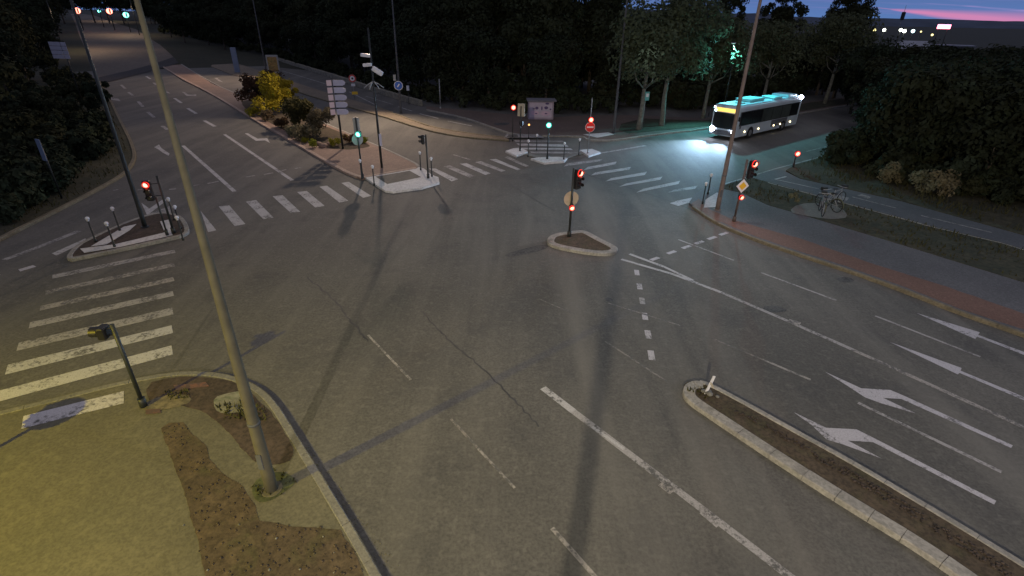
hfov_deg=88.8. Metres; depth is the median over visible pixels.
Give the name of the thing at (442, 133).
kerb
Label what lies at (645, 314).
road marking
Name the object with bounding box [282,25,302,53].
tree
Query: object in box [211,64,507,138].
pavement
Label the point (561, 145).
road marking
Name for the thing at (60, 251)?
road marking
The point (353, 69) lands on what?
shrub
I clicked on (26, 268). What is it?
road marking
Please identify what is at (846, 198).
road marking
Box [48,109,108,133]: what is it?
shrub
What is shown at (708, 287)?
road marking
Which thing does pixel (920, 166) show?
shrub
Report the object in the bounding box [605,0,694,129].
tree
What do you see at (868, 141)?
shrub
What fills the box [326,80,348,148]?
direction sign
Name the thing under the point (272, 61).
advertising panel
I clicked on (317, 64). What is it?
shrub
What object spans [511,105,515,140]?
traffic signal
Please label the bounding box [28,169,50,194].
shrub
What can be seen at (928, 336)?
road marking
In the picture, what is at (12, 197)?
shrub
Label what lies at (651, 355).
road marking
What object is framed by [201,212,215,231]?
road marking
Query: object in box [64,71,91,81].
shrub
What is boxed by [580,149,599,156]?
pavement
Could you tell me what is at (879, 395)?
road marking
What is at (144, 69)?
crosswalk
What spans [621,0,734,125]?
tree
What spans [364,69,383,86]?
shrub
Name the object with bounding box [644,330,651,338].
road marking
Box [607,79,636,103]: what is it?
shrub
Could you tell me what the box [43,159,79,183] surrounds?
shrub
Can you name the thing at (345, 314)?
road marking
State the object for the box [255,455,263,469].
access door
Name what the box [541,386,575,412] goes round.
road marking
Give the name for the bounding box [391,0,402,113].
street lamp
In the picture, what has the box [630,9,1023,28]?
hills
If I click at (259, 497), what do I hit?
grass tuft
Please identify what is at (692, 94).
shrub
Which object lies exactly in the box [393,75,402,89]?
mandatory sign
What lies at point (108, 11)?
traffic signal
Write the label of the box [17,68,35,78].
shrub
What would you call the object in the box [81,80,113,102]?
shrub
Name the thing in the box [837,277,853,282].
manhole cover
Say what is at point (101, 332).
pedestrian signal
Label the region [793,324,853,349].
road marking
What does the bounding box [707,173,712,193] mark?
bollard
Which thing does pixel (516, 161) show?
road marking
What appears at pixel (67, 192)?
grass
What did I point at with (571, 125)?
pavement
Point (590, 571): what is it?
road marking
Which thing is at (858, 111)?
tree
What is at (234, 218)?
road marking
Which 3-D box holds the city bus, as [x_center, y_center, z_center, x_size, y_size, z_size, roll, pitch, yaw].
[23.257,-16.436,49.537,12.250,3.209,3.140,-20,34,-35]
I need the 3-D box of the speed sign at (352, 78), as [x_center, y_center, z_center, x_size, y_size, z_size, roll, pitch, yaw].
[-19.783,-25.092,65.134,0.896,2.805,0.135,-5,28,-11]
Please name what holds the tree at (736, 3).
on the ground at (191, 52)
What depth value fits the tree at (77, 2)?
186.55 m
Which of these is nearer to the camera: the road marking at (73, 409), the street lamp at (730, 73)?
the road marking at (73, 409)
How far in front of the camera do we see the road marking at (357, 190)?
31.69 m
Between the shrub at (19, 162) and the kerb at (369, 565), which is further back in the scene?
the shrub at (19, 162)
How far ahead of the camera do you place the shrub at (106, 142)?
38.05 m
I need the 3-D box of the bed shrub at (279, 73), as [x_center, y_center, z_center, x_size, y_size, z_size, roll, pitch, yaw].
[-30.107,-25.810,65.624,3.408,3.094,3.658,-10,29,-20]
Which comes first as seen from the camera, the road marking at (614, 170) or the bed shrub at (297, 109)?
the road marking at (614, 170)
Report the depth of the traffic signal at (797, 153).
37.24 m
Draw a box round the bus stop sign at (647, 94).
[641,92,649,129]
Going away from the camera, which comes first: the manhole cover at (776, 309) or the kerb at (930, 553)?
the kerb at (930, 553)
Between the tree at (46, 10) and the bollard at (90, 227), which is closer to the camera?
the bollard at (90, 227)
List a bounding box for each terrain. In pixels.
[0,70,131,235]
[619,98,857,132]
[724,178,1023,281]
[786,157,1023,234]
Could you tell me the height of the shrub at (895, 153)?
2.508 m
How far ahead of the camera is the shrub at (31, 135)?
35.73 m
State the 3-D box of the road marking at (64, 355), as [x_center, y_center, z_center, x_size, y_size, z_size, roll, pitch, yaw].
[-13.164,1.894,16.485,4.237,0.001,0.579,-16,32,-30]
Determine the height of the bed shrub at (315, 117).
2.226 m
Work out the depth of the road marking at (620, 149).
42.60 m
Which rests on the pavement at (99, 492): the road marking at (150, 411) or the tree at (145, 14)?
the road marking at (150, 411)
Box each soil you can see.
[554,233,610,250]
[683,381,1023,575]
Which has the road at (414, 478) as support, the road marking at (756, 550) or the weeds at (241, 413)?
the road marking at (756, 550)
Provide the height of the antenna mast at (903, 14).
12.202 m
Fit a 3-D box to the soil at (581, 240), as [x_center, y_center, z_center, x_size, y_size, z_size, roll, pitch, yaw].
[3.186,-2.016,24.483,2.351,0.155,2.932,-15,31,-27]
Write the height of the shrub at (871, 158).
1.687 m
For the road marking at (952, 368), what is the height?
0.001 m
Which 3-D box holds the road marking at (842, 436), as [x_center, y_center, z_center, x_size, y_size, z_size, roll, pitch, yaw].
[9.330,4.070,13.080,4.300,0.001,0.902,19,33,31]
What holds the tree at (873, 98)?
on the terrain at (1002, 221)
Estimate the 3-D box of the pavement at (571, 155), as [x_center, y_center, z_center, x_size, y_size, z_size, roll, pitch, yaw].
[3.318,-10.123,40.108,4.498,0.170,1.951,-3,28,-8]
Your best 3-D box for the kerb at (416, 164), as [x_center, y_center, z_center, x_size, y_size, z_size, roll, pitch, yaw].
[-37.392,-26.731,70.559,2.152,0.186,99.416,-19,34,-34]
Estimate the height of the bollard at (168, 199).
1.185 m
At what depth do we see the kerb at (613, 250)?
24.05 m
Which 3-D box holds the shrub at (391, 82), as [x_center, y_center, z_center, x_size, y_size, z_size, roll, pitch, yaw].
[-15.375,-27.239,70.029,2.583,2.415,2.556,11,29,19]
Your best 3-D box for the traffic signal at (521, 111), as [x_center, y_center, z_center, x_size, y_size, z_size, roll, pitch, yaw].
[0.681,-12.388,40.337,0.566,3.513,0.501,1,27,0]
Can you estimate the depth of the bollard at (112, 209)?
24.59 m
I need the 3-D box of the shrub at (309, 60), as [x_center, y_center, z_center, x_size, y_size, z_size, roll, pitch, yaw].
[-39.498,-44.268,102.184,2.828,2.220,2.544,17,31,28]
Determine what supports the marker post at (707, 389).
on the soil at (891, 511)
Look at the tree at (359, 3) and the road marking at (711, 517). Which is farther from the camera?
the tree at (359, 3)
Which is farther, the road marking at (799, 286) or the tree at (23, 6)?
the tree at (23, 6)
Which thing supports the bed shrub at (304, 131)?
on the pavement at (348, 159)
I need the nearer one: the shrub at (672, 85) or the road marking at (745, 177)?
the road marking at (745, 177)
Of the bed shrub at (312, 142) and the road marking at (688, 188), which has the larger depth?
the bed shrub at (312, 142)
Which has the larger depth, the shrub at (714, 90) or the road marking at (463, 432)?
the shrub at (714, 90)
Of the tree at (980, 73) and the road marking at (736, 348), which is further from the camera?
the tree at (980, 73)
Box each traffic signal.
[75,8,83,29]
[106,8,114,29]
[123,12,130,31]
[141,175,175,233]
[352,117,363,177]
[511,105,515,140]
[517,103,524,150]
[546,121,551,158]
[564,168,584,236]
[585,98,594,152]
[732,159,758,221]
[792,150,800,166]
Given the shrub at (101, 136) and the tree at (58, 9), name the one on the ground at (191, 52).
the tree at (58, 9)
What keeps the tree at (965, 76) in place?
on the ground at (191, 52)
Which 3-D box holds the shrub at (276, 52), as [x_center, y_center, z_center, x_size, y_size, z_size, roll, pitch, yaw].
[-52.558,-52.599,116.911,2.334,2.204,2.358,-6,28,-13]
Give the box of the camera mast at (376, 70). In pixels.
[360,28,383,167]
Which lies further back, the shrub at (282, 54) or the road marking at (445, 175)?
the shrub at (282, 54)
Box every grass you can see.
[4,99,127,231]
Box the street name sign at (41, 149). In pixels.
[35,139,62,198]
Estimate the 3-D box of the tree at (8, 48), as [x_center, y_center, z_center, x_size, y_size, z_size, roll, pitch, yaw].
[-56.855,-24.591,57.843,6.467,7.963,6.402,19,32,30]
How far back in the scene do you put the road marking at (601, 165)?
37.88 m
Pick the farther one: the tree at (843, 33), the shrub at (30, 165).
the tree at (843, 33)
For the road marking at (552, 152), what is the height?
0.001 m
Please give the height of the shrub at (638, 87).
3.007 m
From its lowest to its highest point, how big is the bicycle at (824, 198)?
1.136 m
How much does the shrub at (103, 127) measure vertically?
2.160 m
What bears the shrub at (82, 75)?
on the terrain at (85, 179)
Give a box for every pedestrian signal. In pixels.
[87,323,147,408]
[418,134,429,178]
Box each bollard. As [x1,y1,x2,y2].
[85,217,96,241]
[104,221,115,246]
[110,207,120,230]
[166,197,175,219]
[172,205,181,228]
[174,216,184,240]
[371,165,374,185]
[701,182,707,203]
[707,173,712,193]
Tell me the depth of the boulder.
40.78 m
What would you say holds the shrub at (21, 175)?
on the terrain at (85, 179)
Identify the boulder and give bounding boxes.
[319,143,327,147]
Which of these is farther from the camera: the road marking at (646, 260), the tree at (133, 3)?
the tree at (133, 3)
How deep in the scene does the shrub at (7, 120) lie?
39.36 m
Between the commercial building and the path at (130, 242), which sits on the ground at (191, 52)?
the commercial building
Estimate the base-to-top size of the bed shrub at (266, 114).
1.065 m
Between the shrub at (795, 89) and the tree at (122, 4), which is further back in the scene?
the tree at (122, 4)
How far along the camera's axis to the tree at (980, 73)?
32.54 m
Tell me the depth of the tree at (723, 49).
52.00 m
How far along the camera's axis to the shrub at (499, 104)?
59.00 m
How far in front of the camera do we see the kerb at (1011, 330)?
21.49 m
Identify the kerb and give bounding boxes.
[0,82,135,241]
[0,371,381,575]
[67,212,189,261]
[163,67,415,177]
[181,64,419,166]
[289,88,509,141]
[377,106,503,137]
[426,103,856,141]
[547,230,617,255]
[682,381,977,575]
[692,206,1023,337]
[700,380,1023,567]
[768,182,1023,249]
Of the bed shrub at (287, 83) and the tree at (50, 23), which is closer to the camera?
the bed shrub at (287, 83)
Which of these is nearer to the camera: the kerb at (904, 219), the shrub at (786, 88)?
the kerb at (904, 219)
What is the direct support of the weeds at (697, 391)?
on the soil at (891, 511)
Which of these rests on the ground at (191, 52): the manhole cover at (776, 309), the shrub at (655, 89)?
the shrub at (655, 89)
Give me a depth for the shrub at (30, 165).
29.59 m
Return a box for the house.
[893,40,931,52]
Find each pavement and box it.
[0,371,381,575]
[73,213,183,256]
[166,65,417,179]
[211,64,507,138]
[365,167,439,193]
[427,97,855,139]
[506,148,527,156]
[525,152,581,158]
[531,157,566,164]
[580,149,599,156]
[689,187,1023,331]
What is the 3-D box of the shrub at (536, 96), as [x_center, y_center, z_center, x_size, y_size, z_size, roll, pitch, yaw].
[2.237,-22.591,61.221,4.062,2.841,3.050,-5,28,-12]
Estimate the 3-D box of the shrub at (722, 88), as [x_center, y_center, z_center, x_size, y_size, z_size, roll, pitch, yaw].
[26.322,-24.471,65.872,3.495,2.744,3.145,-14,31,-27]
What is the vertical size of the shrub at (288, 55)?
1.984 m
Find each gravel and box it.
[305,447,398,574]
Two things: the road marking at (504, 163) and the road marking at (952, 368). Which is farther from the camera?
the road marking at (504, 163)
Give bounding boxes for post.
[155,197,168,235]
[439,79,440,107]
[704,376,715,393]
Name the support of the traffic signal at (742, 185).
on the pavement at (1004, 291)
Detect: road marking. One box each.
[0,346,172,400]
[3,246,40,259]
[5,325,172,373]
[16,308,172,350]
[18,265,35,270]
[21,391,123,428]
[29,291,173,327]
[39,231,80,246]
[40,277,173,309]
[45,263,174,294]
[52,239,85,254]
[52,250,175,278]
[142,200,165,213]
[145,409,160,413]
[150,206,170,213]
[155,145,168,155]
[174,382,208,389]
[182,145,235,191]
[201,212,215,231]
[219,205,244,225]
[224,134,292,180]
[245,133,269,142]
[247,200,272,218]
[273,195,299,212]
[298,191,323,206]
[307,277,367,340]
[321,186,347,201]
[342,182,370,197]
[367,335,410,379]
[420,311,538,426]
[432,169,456,180]
[433,186,452,218]
[444,165,473,177]
[450,418,513,488]
[461,163,489,174]
[476,161,504,171]
[476,448,515,487]
[490,159,518,169]
[494,122,508,124]
[504,134,543,137]
[505,156,527,166]
[505,245,547,256]
[512,185,554,210]
[514,140,563,141]
[516,143,567,146]
[522,148,571,149]
[530,151,574,153]
[539,299,575,314]
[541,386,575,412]
[550,527,596,575]
[565,159,601,165]
[571,410,719,518]
[584,162,615,169]
[585,173,696,212]
[591,426,624,449]
[592,167,630,174]
[600,145,644,153]
[605,341,666,381]
[607,172,645,180]
[608,303,679,325]
[621,259,673,274]
[622,177,661,185]
[629,253,663,266]
[638,181,679,191]
[639,297,644,303]
[642,313,647,319]
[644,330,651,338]
[647,350,654,359]
[658,480,675,493]
[664,266,692,280]
[670,186,696,191]
[671,198,691,205]
[673,274,721,292]
[678,239,732,259]
[700,508,722,526]
[712,338,762,359]
[719,519,794,575]
[721,292,787,321]
[725,168,775,183]
[761,272,835,300]
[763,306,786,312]
[763,359,810,379]
[776,156,821,168]
[788,319,800,325]
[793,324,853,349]
[794,412,995,503]
[826,372,1012,447]
[833,195,848,199]
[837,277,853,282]
[852,349,1023,428]
[857,402,1001,472]
[875,316,980,356]
[893,343,1023,399]
[920,314,1023,354]
[921,215,991,232]
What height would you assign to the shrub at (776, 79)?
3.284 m
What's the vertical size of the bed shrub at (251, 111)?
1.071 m
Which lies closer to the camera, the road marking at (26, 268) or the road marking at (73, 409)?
the road marking at (73, 409)
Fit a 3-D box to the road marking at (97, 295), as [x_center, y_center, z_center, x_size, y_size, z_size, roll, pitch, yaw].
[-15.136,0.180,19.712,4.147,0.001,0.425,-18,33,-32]
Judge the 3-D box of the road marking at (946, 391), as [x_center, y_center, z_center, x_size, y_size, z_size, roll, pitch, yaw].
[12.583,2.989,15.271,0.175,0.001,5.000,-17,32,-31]
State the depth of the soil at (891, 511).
11.78 m
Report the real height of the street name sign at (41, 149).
3.260 m
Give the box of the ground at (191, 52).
[7,9,1023,78]
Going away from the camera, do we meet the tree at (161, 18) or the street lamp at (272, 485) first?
the street lamp at (272, 485)
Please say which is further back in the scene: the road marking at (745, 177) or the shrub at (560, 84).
the shrub at (560, 84)
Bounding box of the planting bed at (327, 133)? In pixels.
[242,100,369,149]
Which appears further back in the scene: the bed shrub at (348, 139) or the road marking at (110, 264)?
the bed shrub at (348, 139)
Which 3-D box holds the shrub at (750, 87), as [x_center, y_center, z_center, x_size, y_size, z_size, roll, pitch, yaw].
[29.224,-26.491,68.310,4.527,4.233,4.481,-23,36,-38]
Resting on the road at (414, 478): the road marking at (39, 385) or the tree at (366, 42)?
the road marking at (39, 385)
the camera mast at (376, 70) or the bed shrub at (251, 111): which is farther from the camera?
the bed shrub at (251, 111)
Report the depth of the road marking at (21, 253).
22.73 m
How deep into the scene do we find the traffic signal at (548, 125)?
37.98 m
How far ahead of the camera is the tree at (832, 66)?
68.76 m
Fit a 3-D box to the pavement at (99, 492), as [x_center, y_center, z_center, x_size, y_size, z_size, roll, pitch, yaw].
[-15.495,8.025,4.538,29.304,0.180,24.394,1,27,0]
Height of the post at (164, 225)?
1.840 m
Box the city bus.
[707,92,803,137]
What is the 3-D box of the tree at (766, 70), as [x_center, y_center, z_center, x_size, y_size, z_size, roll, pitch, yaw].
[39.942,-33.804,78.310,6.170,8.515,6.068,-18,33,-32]
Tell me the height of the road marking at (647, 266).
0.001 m
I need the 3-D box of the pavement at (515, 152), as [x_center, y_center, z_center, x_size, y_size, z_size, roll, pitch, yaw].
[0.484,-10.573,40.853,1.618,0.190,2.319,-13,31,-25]
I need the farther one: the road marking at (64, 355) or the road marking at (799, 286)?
the road marking at (799, 286)
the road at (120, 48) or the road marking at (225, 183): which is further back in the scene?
the road at (120, 48)
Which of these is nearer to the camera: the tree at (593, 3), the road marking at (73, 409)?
the road marking at (73, 409)
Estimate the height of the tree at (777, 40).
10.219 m
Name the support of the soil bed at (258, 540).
on the pavement at (99, 492)
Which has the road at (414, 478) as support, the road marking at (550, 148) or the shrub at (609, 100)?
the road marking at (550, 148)
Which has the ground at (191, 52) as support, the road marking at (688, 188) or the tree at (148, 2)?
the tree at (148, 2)
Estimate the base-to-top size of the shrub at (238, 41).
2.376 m
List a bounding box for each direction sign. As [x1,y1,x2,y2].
[48,42,81,98]
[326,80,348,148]
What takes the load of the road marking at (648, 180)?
on the road at (414, 478)
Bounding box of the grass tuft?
[252,472,294,501]
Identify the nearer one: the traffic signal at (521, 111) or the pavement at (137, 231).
the pavement at (137, 231)
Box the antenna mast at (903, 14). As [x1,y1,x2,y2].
[894,7,905,42]
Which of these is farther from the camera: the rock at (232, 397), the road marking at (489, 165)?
the road marking at (489, 165)
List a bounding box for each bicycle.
[815,186,843,212]
[818,190,827,216]
[823,184,848,205]
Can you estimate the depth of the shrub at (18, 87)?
59.12 m
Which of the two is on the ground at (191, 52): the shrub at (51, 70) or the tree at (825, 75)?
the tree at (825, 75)
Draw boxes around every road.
[0,66,1023,575]
[71,14,172,76]
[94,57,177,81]
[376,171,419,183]
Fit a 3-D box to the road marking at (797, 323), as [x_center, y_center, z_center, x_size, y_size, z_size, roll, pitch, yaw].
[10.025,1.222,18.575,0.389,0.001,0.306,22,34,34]
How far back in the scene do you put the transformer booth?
53.38 m
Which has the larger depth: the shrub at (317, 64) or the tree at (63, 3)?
the tree at (63, 3)
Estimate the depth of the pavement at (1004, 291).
24.08 m
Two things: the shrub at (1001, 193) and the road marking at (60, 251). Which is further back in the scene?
the shrub at (1001, 193)
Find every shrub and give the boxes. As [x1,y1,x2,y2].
[0,113,26,132]
[0,140,44,163]
[0,148,31,175]
[0,160,43,176]
[0,167,37,209]
[0,181,35,208]
[0,182,30,209]
[0,189,25,225]
[4,170,49,203]
[13,76,38,91]
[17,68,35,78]
[23,125,79,155]
[26,180,39,207]
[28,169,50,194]
[30,152,68,167]
[32,159,75,191]
[35,143,85,171]
[37,134,92,160]
[41,73,62,83]
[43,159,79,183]
[45,66,72,76]
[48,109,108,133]
[61,126,97,144]
[63,128,109,159]
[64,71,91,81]
[69,74,90,81]
[69,110,115,128]
[69,146,77,159]
[73,121,111,133]
[76,108,104,114]
[77,71,94,81]
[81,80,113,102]
[84,126,115,147]
[93,137,110,151]
[232,39,241,47]
[233,73,265,102]
[244,107,260,116]
[250,70,291,114]
[260,69,284,85]
[260,109,274,120]
[263,47,273,54]
[271,48,280,54]
[273,117,288,127]
[278,78,298,96]
[279,50,288,57]
[279,96,313,125]
[283,125,297,136]
[285,53,293,61]
[290,123,320,140]
[295,53,308,65]
[301,56,314,66]
[305,106,334,130]
[308,138,316,146]
[312,60,322,69]
[321,60,331,70]
[324,59,338,72]
[327,138,340,146]
[334,64,344,75]
[338,67,355,76]
[342,133,354,142]
[348,70,359,80]
[349,67,363,74]
[356,70,364,81]
[361,70,374,83]
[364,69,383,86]
[379,76,389,88]
[388,75,404,92]
[401,82,414,96]
[408,83,423,98]
[420,81,437,101]
[428,90,441,103]
[451,84,476,107]
[491,96,506,109]
[507,90,534,112]
[525,84,541,97]
[534,81,567,97]
[548,90,570,113]
[573,91,599,111]
[574,67,604,82]
[587,81,620,100]
[595,93,617,112]
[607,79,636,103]
[624,81,656,105]
[635,83,661,106]
[647,79,678,105]
[661,84,687,107]
[675,77,711,108]
[679,71,718,96]
[683,83,710,109]
[707,93,718,105]
[711,83,735,103]
[714,77,741,101]
[718,70,756,96]
[754,73,778,94]
[754,73,778,95]
[778,84,792,92]
[785,78,800,92]
[788,192,799,202]
[789,72,814,94]
[818,128,852,160]
[826,136,861,164]
[838,137,862,162]
[845,132,885,160]
[862,152,896,175]
[867,154,879,162]
[869,160,901,183]
[876,161,903,183]
[884,144,939,181]
[896,153,938,184]
[896,154,925,171]
[908,168,948,193]
[914,169,961,197]
[923,156,982,195]
[950,179,986,195]
[959,155,1014,194]
[983,168,1022,196]
[990,177,1022,204]
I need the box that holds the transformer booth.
[526,98,556,119]
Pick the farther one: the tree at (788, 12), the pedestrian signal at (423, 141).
the tree at (788, 12)
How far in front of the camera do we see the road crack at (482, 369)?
15.77 m
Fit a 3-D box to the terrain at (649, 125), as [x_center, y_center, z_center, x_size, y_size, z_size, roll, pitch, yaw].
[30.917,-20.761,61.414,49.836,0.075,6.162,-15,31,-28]
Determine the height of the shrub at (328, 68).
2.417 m
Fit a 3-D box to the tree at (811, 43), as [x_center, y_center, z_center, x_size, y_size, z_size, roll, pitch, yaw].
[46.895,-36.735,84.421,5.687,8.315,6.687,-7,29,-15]
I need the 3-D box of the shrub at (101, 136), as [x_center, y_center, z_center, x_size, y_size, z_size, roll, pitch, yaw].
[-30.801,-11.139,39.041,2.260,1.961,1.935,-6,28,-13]
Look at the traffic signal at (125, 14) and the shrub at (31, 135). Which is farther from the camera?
the traffic signal at (125, 14)
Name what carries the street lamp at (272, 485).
on the pavement at (99, 492)
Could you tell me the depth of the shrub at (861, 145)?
38.44 m
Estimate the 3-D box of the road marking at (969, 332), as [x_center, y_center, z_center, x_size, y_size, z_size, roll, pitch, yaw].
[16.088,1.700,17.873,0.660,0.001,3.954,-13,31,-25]
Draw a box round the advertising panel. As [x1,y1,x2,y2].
[265,55,279,75]
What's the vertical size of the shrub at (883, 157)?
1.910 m
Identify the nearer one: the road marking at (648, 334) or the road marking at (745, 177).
the road marking at (648, 334)
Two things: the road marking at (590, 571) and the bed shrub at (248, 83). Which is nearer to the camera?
the road marking at (590, 571)
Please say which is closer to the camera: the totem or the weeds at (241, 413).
the weeds at (241, 413)
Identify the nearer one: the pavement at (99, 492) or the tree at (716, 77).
the pavement at (99, 492)
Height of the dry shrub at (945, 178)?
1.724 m
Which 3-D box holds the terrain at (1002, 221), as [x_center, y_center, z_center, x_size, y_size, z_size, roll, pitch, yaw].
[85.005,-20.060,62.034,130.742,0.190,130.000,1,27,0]
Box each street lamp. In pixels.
[69,0,148,227]
[134,0,282,496]
[252,0,265,68]
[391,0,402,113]
[612,0,627,133]
[713,0,761,210]
[724,42,736,101]
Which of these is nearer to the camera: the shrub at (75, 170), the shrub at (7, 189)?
the shrub at (7, 189)
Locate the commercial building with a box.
[933,24,976,47]
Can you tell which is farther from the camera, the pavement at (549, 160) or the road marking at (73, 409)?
the pavement at (549, 160)
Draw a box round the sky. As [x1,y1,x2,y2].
[76,0,1023,20]
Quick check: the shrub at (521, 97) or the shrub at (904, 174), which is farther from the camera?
the shrub at (521, 97)
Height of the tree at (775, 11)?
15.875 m
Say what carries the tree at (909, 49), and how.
on the ground at (191, 52)
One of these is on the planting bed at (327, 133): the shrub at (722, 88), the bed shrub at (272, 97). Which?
the bed shrub at (272, 97)
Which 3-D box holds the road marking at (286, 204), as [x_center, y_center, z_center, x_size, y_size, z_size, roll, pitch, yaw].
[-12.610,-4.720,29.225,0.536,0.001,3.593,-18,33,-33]
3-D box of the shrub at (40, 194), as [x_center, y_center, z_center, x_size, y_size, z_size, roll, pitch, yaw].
[-26.468,-5.493,28.278,2.538,1.992,2.284,-7,28,-15]
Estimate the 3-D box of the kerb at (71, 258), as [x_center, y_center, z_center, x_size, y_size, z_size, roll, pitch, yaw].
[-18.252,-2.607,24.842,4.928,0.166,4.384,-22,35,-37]
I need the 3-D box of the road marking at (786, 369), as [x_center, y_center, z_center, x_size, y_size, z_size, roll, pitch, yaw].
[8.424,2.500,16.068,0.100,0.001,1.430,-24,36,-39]
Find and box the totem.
[230,47,240,72]
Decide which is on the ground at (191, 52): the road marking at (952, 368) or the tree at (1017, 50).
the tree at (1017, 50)
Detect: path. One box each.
[80,232,171,252]
[92,224,135,245]
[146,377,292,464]
[160,220,170,232]
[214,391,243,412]
[583,132,613,137]
[692,198,1023,328]
[704,193,717,206]
[753,170,1023,248]
[791,203,846,218]
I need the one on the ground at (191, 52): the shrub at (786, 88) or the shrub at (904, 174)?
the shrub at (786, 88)
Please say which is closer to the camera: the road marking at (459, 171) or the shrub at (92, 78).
the road marking at (459, 171)
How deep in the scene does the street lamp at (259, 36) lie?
83.48 m
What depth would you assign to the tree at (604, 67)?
59.59 m
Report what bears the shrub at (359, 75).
on the ground at (191, 52)
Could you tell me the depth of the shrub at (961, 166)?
31.52 m
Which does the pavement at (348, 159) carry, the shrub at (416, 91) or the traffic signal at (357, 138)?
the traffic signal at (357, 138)
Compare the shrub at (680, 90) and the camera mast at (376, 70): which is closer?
the camera mast at (376, 70)
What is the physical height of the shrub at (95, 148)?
2.353 m
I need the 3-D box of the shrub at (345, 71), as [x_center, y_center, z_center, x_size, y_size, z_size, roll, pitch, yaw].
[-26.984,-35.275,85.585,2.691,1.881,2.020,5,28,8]
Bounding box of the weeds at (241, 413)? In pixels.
[165,388,295,494]
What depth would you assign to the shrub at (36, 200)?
27.75 m
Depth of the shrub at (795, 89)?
75.09 m
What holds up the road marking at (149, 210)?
on the road at (414, 478)
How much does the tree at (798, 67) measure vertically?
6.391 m
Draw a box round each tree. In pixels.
[0,0,40,84]
[0,28,35,90]
[0,53,29,106]
[4,0,36,25]
[16,24,59,71]
[26,13,63,65]
[37,0,61,38]
[46,0,68,31]
[56,0,71,23]
[64,0,84,22]
[75,0,100,22]
[92,0,117,23]
[107,0,129,23]
[128,0,146,22]
[141,0,156,23]
[144,5,154,23]
[155,6,175,37]
[164,10,197,42]
[278,20,297,52]
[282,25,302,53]
[342,0,383,66]
[362,33,399,75]
[386,25,427,84]
[576,63,596,87]
[578,0,630,65]
[582,0,593,90]
[590,39,637,93]
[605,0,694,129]
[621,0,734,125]
[647,62,688,81]
[677,63,698,80]
[692,11,760,117]
[703,61,721,80]
[714,0,727,21]
[725,0,749,65]
[729,44,768,74]
[743,17,813,95]
[758,0,789,74]
[759,54,794,74]
[767,60,805,74]
[774,0,809,76]
[775,48,811,78]
[793,32,821,67]
[797,38,825,82]
[801,9,883,103]
[811,63,843,94]
[814,0,854,94]
[817,46,843,98]
[824,0,862,91]
[830,40,875,100]
[834,0,879,97]
[834,35,905,113]
[842,52,896,100]
[846,83,894,152]
[847,56,922,111]
[851,84,883,125]
[863,64,1000,159]
[868,58,941,161]
[877,54,935,87]
[888,62,1009,160]
[893,47,907,58]
[903,42,928,57]
[904,47,953,61]
[921,39,955,49]
[925,63,1007,151]
[996,47,1022,53]
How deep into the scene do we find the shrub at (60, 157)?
31.81 m
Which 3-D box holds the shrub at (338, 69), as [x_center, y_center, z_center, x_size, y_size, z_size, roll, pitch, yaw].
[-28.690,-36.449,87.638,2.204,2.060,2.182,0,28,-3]
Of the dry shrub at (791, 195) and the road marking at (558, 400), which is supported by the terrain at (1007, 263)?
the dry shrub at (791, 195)
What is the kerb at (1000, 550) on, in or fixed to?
on the road at (414, 478)
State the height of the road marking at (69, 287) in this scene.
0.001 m
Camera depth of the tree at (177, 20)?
135.67 m
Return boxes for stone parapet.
[278,58,422,105]
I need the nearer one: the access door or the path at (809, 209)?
the access door
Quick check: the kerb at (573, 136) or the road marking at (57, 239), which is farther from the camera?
the kerb at (573, 136)
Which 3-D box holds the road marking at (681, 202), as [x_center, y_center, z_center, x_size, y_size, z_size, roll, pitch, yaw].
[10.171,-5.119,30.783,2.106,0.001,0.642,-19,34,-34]
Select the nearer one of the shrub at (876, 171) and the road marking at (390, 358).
the road marking at (390, 358)
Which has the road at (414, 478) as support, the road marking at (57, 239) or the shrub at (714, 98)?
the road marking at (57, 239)
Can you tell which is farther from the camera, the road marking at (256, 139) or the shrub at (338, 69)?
the shrub at (338, 69)
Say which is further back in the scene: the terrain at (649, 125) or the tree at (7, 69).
the terrain at (649, 125)
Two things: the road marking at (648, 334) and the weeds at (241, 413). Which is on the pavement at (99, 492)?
the weeds at (241, 413)
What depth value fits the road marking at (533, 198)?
30.68 m
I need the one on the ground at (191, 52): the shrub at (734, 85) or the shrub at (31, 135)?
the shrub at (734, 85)
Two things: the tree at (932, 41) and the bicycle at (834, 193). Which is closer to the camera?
the bicycle at (834, 193)
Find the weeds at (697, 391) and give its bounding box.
[687,386,709,398]
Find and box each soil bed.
[145,394,190,409]
[161,422,363,575]
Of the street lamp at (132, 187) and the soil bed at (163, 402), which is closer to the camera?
the soil bed at (163, 402)
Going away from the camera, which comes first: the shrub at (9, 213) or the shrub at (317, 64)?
the shrub at (9, 213)
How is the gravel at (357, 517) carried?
on the road at (414, 478)
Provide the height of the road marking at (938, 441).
0.001 m
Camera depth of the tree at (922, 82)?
32.39 m
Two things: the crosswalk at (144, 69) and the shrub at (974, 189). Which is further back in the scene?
the crosswalk at (144, 69)
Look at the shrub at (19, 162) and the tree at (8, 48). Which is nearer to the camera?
the shrub at (19, 162)
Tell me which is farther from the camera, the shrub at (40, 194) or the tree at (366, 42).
the tree at (366, 42)
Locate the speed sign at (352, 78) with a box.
[349,75,357,98]
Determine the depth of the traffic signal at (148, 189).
23.59 m

